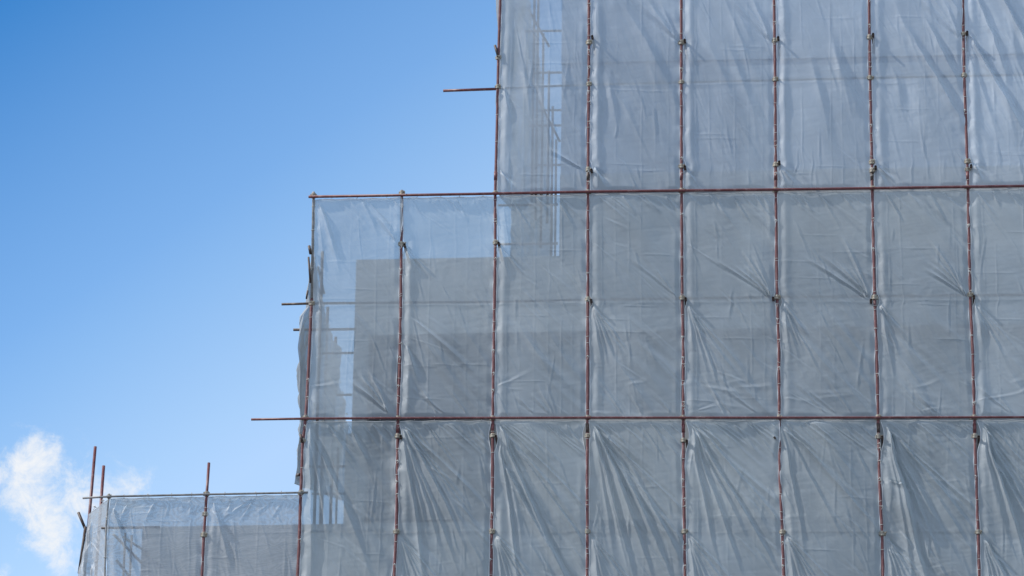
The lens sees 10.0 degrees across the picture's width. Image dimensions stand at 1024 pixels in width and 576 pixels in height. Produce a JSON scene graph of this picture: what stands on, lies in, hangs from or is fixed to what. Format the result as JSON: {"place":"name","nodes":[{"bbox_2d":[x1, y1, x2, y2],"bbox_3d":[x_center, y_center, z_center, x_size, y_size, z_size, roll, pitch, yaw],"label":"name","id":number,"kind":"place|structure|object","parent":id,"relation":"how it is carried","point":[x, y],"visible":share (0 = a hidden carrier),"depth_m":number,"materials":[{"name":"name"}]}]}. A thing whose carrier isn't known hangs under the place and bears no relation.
{"place":"outdoors","nodes":[
{"label":"outdoors","id":0,"kind":"place"},
{"bbox_2d":[87,446,96,522],"bbox_3d":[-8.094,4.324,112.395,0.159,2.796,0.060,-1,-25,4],"label":"scaffold pole","id":1,"kind":"object","parent":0,"point":[92,478],"visible":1,"depth_m":112.67,"materials":[{"name":"brown metal"}]},
{"bbox_2d":[99,465,104,505],"bbox_3d":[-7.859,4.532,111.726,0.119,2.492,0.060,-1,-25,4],"label":"scaffold pole","id":2,"kind":"object","parent":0,"point":[102,483],"visible":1,"depth_m":112.07,"materials":[{"name":"metal"}]},
{"bbox_2d":[0,0,559,575],"label":"sky","id":3,"kind":"structure","parent":0,"point":[161,161],"materials":[{"name":"blue"}]},
{"label":"ground","id":4,"kind":"structure","parent":0,"visible":0},
{"bbox_2d":[104,494,110,575],"bbox_3d":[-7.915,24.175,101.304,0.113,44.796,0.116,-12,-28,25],"label":"scaffold pole","id":5,"kind":"object","parent":4,"relation":"on","point":[106,535],"visible":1,"depth_m":110.42,"materials":[{"name":"metal"}]},
{"bbox_2d":[78,499,107,575],"bbox_3d":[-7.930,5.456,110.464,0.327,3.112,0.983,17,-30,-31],"label":"side sheet","id":6,"kind":"object","parent":5,"relation":"attached to","point":[92,562],"visible":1,"depth_m":110.78,"materials":[{"name":"white plastic"}]},
{"bbox_2d":[78,526,86,569],"bbox_3d":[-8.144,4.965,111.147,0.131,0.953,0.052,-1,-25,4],"label":"brace tube","id":7,"kind":"object","parent":6,"relation":"attached to","point":[83,538],"visible":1,"depth_m":111.17,"materials":[{"name":"grey metal"}]},
{"bbox_2d":[77,512,86,528],"bbox_3d":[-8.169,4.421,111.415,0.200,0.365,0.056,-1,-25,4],"label":"brace tube","id":8,"kind":"object","parent":7,"relation":"attached to","point":[81,519],"visible":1,"depth_m":111.40,"materials":[{"name":"grey metal"}]},
{"bbox_2d":[83,491,307,498],"bbox_3d":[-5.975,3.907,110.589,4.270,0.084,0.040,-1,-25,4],"label":"ledger tube","id":9,"kind":"object","parent":5,"relation":"attached to","point":[199,494],"visible":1,"depth_m":110.58,"materials":[{"name":"metal"}]},
{"bbox_2d":[103,493,204,575],"bbox_3d":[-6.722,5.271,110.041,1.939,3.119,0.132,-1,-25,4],"label":"scaffold sheet","id":10,"kind":"object","parent":9,"relation":"hanging from","point":[146,536],"visible":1,"depth_m":110.32,"materials":[{"name":"grey plastic"}]},
{"bbox_2d":[203,491,298,575],"bbox_3d":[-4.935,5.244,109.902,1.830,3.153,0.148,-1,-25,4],"label":"scaffold sheet","id":11,"kind":"object","parent":9,"relation":"hanging from","point":[256,535],"visible":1,"depth_m":110.20,"materials":[{"name":"grey plastic"}]},
{"bbox_2d":[200,462,209,575],"bbox_3d":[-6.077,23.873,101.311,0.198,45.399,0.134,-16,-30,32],"label":"scaffold pole","id":12,"kind":"object","parent":4,"relation":"on","point":[203,534],"visible":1,"depth_m":110.41,"materials":[{"name":"brown metal"}]},
{"bbox_2d":[296,191,316,575],"bbox_3d":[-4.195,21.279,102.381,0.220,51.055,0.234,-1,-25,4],"label":"scaffold pole","id":13,"kind":"object","parent":4,"relation":"on","point":[311,302],"visible":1,"depth_m":111.42,"materials":[{"name":"brown metal"}]},
{"bbox_2d":[308,257,310,282],"bbox_3d":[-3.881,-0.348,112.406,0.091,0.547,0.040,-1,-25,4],"label":"brace tube","id":14,"kind":"object","parent":13,"relation":"attached to","point":[309,270],"visible":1,"depth_m":112.39,"materials":[{"name":"grey metal"}]},
{"bbox_2d":[294,263,345,487],"bbox_3d":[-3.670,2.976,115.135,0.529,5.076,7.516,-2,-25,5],"label":"side sheet","id":15,"kind":"object","parent":13,"relation":"attached to","point":[301,370],"visible":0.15,"depth_m":112.21,"materials":[{"name":"grey fabric"}]},
{"bbox_2d":[251,416,1023,420],"bbox_3d":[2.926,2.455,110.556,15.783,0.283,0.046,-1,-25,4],"label":"ledger tube","id":16,"kind":"object","parent":13,"relation":"attached to","point":[725,417],"visible":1,"depth_m":110.53,"materials":[{"name":"red paint"}]},
{"bbox_2d":[299,416,398,575],"bbox_3d":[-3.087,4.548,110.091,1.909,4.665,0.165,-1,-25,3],"label":"scaffold sheet","id":17,"kind":"object","parent":16,"relation":"hanging from","point":[350,481],"visible":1,"depth_m":110.37,"materials":[{"name":"grey plastic"}]},
{"bbox_2d":[394,416,493,575],"bbox_3d":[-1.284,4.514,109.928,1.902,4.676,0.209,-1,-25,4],"label":"scaffold sheet","id":18,"kind":"object","parent":16,"relation":"hanging from","point":[444,489],"visible":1,"depth_m":110.18,"materials":[{"name":"grey plastic"}]},
{"bbox_2d":[490,416,588,575],"bbox_3d":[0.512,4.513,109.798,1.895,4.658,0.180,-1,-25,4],"label":"scaffold sheet","id":19,"kind":"object","parent":16,"relation":"hanging from","point":[539,516],"visible":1,"depth_m":110.07,"materials":[{"name":"grey plastic"}]},
{"bbox_2d":[585,419,686,575],"bbox_3d":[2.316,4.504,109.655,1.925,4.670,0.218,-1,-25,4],"label":"scaffold sheet","id":20,"kind":"object","parent":16,"relation":"hanging from","point":[635,505],"visible":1,"depth_m":109.95,"materials":[{"name":"grey plastic"}]},
{"bbox_2d":[682,419,784,575],"bbox_3d":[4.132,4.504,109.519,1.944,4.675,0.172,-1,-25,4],"label":"scaffold sheet","id":21,"kind":"object","parent":16,"relation":"hanging from","point":[733,523],"visible":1,"depth_m":109.80,"materials":[{"name":"grey plastic"}]},
{"bbox_2d":[779,419,880,575],"bbox_3d":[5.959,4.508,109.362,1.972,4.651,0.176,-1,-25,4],"label":"scaffold sheet","id":22,"kind":"object","parent":16,"relation":"hanging from","point":[829,478],"visible":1,"depth_m":109.63,"materials":[{"name":"grey plastic"}]},
{"bbox_2d":[878,419,980,575],"bbox_3d":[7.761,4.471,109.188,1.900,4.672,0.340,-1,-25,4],"label":"scaffold sheet","id":23,"kind":"object","parent":16,"relation":"hanging from","point":[927,483],"visible":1,"depth_m":109.50,"materials":[{"name":"grey plastic"}]},
{"bbox_2d":[974,419,1023,575],"bbox_3d":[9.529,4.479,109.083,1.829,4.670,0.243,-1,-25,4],"label":"scaffold sheet","id":24,"kind":"object","parent":16,"relation":"hanging from","point":[1000,460],"visible":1,"depth_m":109.42,"materials":[{"name":"grey plastic"}]},
{"bbox_2d":[308,185,1023,197],"bbox_3d":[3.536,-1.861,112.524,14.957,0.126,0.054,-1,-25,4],"label":"ledger tube","id":25,"kind":"object","parent":13,"relation":"attached to","point":[665,190],"visible":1,"depth_m":112.55,"materials":[{"name":"red paint"}]},
{"bbox_2d":[306,197,403,416],"bbox_3d":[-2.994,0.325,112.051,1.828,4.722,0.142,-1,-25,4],"label":"scaffold sheet","id":26,"kind":"object","parent":25,"relation":"hanging from","point":[355,338],"visible":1,"depth_m":112.04,"materials":[{"name":"grey fabric"}]},
{"bbox_2d":[397,196,496,416],"bbox_3d":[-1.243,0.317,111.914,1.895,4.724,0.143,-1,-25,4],"label":"scaffold sheet","id":27,"kind":"object","parent":25,"relation":"hanging from","point":[446,343],"visible":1,"depth_m":111.91,"materials":[{"name":"grey fabric"}]},
{"bbox_2d":[492,193,589,416],"bbox_3d":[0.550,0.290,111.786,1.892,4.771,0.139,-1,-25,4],"label":"scaffold sheet","id":28,"kind":"object","parent":25,"relation":"hanging from","point":[540,344],"visible":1,"depth_m":111.77,"materials":[{"name":"grey fabric"}]},
{"bbox_2d":[586,192,684,415],"bbox_3d":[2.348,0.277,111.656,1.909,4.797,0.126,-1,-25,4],"label":"scaffold sheet","id":29,"kind":"object","parent":25,"relation":"hanging from","point":[635,343],"visible":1,"depth_m":111.63,"materials":[{"name":"grey fabric"}]},
{"bbox_2d":[680,191,780,415],"bbox_3d":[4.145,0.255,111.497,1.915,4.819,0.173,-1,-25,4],"label":"scaffold sheet","id":30,"kind":"object","parent":25,"relation":"hanging from","point":[731,351],"visible":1,"depth_m":111.48,"materials":[{"name":"grey fabric"}]},
{"bbox_2d":[775,191,876,415],"bbox_3d":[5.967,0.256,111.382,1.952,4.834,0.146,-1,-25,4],"label":"scaffold sheet","id":31,"kind":"object","parent":25,"relation":"hanging from","point":[827,309],"visible":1,"depth_m":111.36,"materials":[{"name":"grey fabric"}]},
{"bbox_2d":[871,185,975,415],"bbox_3d":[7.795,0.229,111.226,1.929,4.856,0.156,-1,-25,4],"label":"scaffold sheet","id":32,"kind":"object","parent":25,"relation":"hanging from","point":[923,322],"visible":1,"depth_m":111.19,"materials":[{"name":"grey fabric"}]},
{"bbox_2d":[966,188,1023,415],"bbox_3d":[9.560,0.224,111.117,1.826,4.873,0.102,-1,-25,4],"label":"scaffold sheet","id":33,"kind":"object","parent":25,"relation":"hanging from","point":[997,241],"visible":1,"depth_m":111.14,"materials":[{"name":"grey fabric"}]},
{"bbox_2d":[393,190,405,575],"bbox_3d":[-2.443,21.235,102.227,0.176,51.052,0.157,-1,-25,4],"label":"scaffold pole","id":34,"kind":"object","parent":4,"relation":"on","point":[396,531],"visible":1,"depth_m":111.14,"materials":[{"name":"brown metal"}]},
{"bbox_2d":[489,0,501,575],"bbox_3d":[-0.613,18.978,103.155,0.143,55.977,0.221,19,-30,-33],"label":"scaffold pole","id":35,"kind":"object","parent":4,"relation":"on","point":[493,434],"visible":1,"depth_m":111.99,"materials":[{"name":"brown metal"}]},
{"bbox_2d":[443,88,495,91],"bbox_3d":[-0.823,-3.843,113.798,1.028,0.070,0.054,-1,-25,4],"label":"ledger tube","id":36,"kind":"object","parent":35,"relation":"attached to","point":[469,89],"visible":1,"depth_m":113.78,"materials":[{"name":"red paint"}]},
{"bbox_2d":[494,45,498,56],"bbox_3d":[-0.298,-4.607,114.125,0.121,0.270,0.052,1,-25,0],"label":"brace tube","id":37,"kind":"object","parent":35,"relation":"attached to","point":[496,50],"visible":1,"depth_m":114.11,"materials":[{"name":"metal"}]},
{"bbox_2d":[495,0,590,191],"bbox_3d":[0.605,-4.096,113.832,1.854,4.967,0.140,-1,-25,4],"label":"scaffold sheet","id":38,"kind":"object","parent":35,"relation":"attached to","point":[543,91],"visible":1,"depth_m":113.64,"materials":[{"name":"grey fabric"}]},
{"bbox_2d":[585,0,591,575],"bbox_3d":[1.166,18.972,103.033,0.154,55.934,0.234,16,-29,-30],"label":"scaffold pole","id":39,"kind":"object","parent":4,"relation":"on","point":[588,168],"visible":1,"depth_m":111.63,"materials":[{"name":"brown metal"}]},
{"bbox_2d":[281,295,877,304],"bbox_3d":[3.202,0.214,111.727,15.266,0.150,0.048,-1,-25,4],"label":"ledger tube","id":40,"kind":"object","parent":39,"relation":"attached to","point":[303,303],"visible":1,"depth_m":112.25,"materials":[{"name":"brown metal"}]},
{"bbox_2d":[586,0,682,189],"bbox_3d":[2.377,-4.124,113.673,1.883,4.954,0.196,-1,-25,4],"label":"scaffold sheet","id":41,"kind":"object","parent":39,"relation":"attached to","point":[634,101],"visible":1,"depth_m":113.52,"materials":[{"name":"grey fabric"}]},
{"bbox_2d":[202,0,1023,575],"bbox_3d":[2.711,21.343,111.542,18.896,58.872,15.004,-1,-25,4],"label":"concrete building","id":42,"kind":"structure","parent":4,"relation":"on","point":[684,302],"depth_m":112.78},
{"bbox_2d":[495,0,511,195],"bbox_3d":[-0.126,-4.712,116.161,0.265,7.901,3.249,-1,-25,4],"label":"side sheet","id":43,"kind":"object","parent":42,"relation":"attached to","point":[497,5],"visible":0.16,"depth_m":114.92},
{"bbox_2d":[512,194,550,195],"bbox_3d":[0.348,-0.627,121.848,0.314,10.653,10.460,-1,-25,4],"label":"side sheet","id":44,"kind":"object","parent":42,"relation":"attached to","point":[527,194],"depth_m":121.88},
{"bbox_2d":[678,0,687,575],"bbox_3d":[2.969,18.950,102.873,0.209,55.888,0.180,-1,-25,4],"label":"scaffold pole","id":45,"kind":"object","parent":4,"relation":"on","point":[683,439],"visible":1,"depth_m":111.73,"materials":[{"name":"brown metal"}]},
{"bbox_2d":[680,0,777,188],"bbox_3d":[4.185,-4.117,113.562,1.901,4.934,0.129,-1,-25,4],"label":"scaffold sheet","id":46,"kind":"object","parent":45,"relation":"attached to","point":[728,108],"visible":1,"depth_m":113.36,"materials":[{"name":"grey fabric"}]},
{"bbox_2d":[772,0,785,575],"bbox_3d":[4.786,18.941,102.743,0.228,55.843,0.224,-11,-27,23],"label":"scaffold pole","id":47,"kind":"object","parent":4,"relation":"on","point":[782,531],"visible":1,"depth_m":111.78,"materials":[{"name":"brown metal"}]},
{"bbox_2d":[867,0,886,575],"bbox_3d":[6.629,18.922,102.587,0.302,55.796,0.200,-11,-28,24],"label":"scaffold pole","id":48,"kind":"object","parent":4,"relation":"on","point":[874,298],"visible":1,"depth_m":111.42,"materials":[{"name":"brown metal"}]},
{"bbox_2d":[773,0,872,187],"bbox_3d":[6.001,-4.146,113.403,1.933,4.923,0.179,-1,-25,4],"label":"scaffold sheet","id":49,"kind":"object","parent":48,"relation":"attached to","point":[823,105],"visible":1,"depth_m":113.20,"materials":[{"name":"grey fabric"}]},
{"bbox_2d":[881,435,883,449],"bbox_3d":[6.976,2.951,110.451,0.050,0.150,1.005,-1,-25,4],"label":"tube end","id":50,"kind":"object","parent":48,"relation":"attached to","point":[882,437],"visible":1,"depth_m":110.13,"materials":[{"name":"black metal"}]},
{"bbox_2d":[868,0,969,186],"bbox_3d":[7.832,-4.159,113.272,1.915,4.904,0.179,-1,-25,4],"label":"scaffold sheet","id":51,"kind":"object","parent":48,"relation":"attached to","point":[918,123],"visible":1,"depth_m":113.11,"materials":[{"name":"grey fabric"}]},
{"bbox_2d":[961,0,981,575],"bbox_3d":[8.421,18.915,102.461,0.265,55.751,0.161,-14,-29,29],"label":"scaffold pole","id":52,"kind":"object","parent":4,"relation":"on","point":[970,294],"visible":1,"depth_m":111.18,"materials":[{"name":"brown metal"}]},
{"bbox_2d":[977,435,979,449],"bbox_3d":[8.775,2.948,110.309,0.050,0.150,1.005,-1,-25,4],"label":"tube end","id":53,"kind":"object","parent":52,"relation":"attached to","point":[978,439],"visible":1,"depth_m":110.04,"materials":[{"name":"black metal"}]},
{"bbox_2d":[961,0,1023,184],"bbox_3d":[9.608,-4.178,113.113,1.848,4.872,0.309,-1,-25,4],"label":"scaffold sheet","id":54,"kind":"object","parent":52,"relation":"attached to","point":[994,51],"visible":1,"depth_m":113.00,"materials":[{"name":"grey fabric"}]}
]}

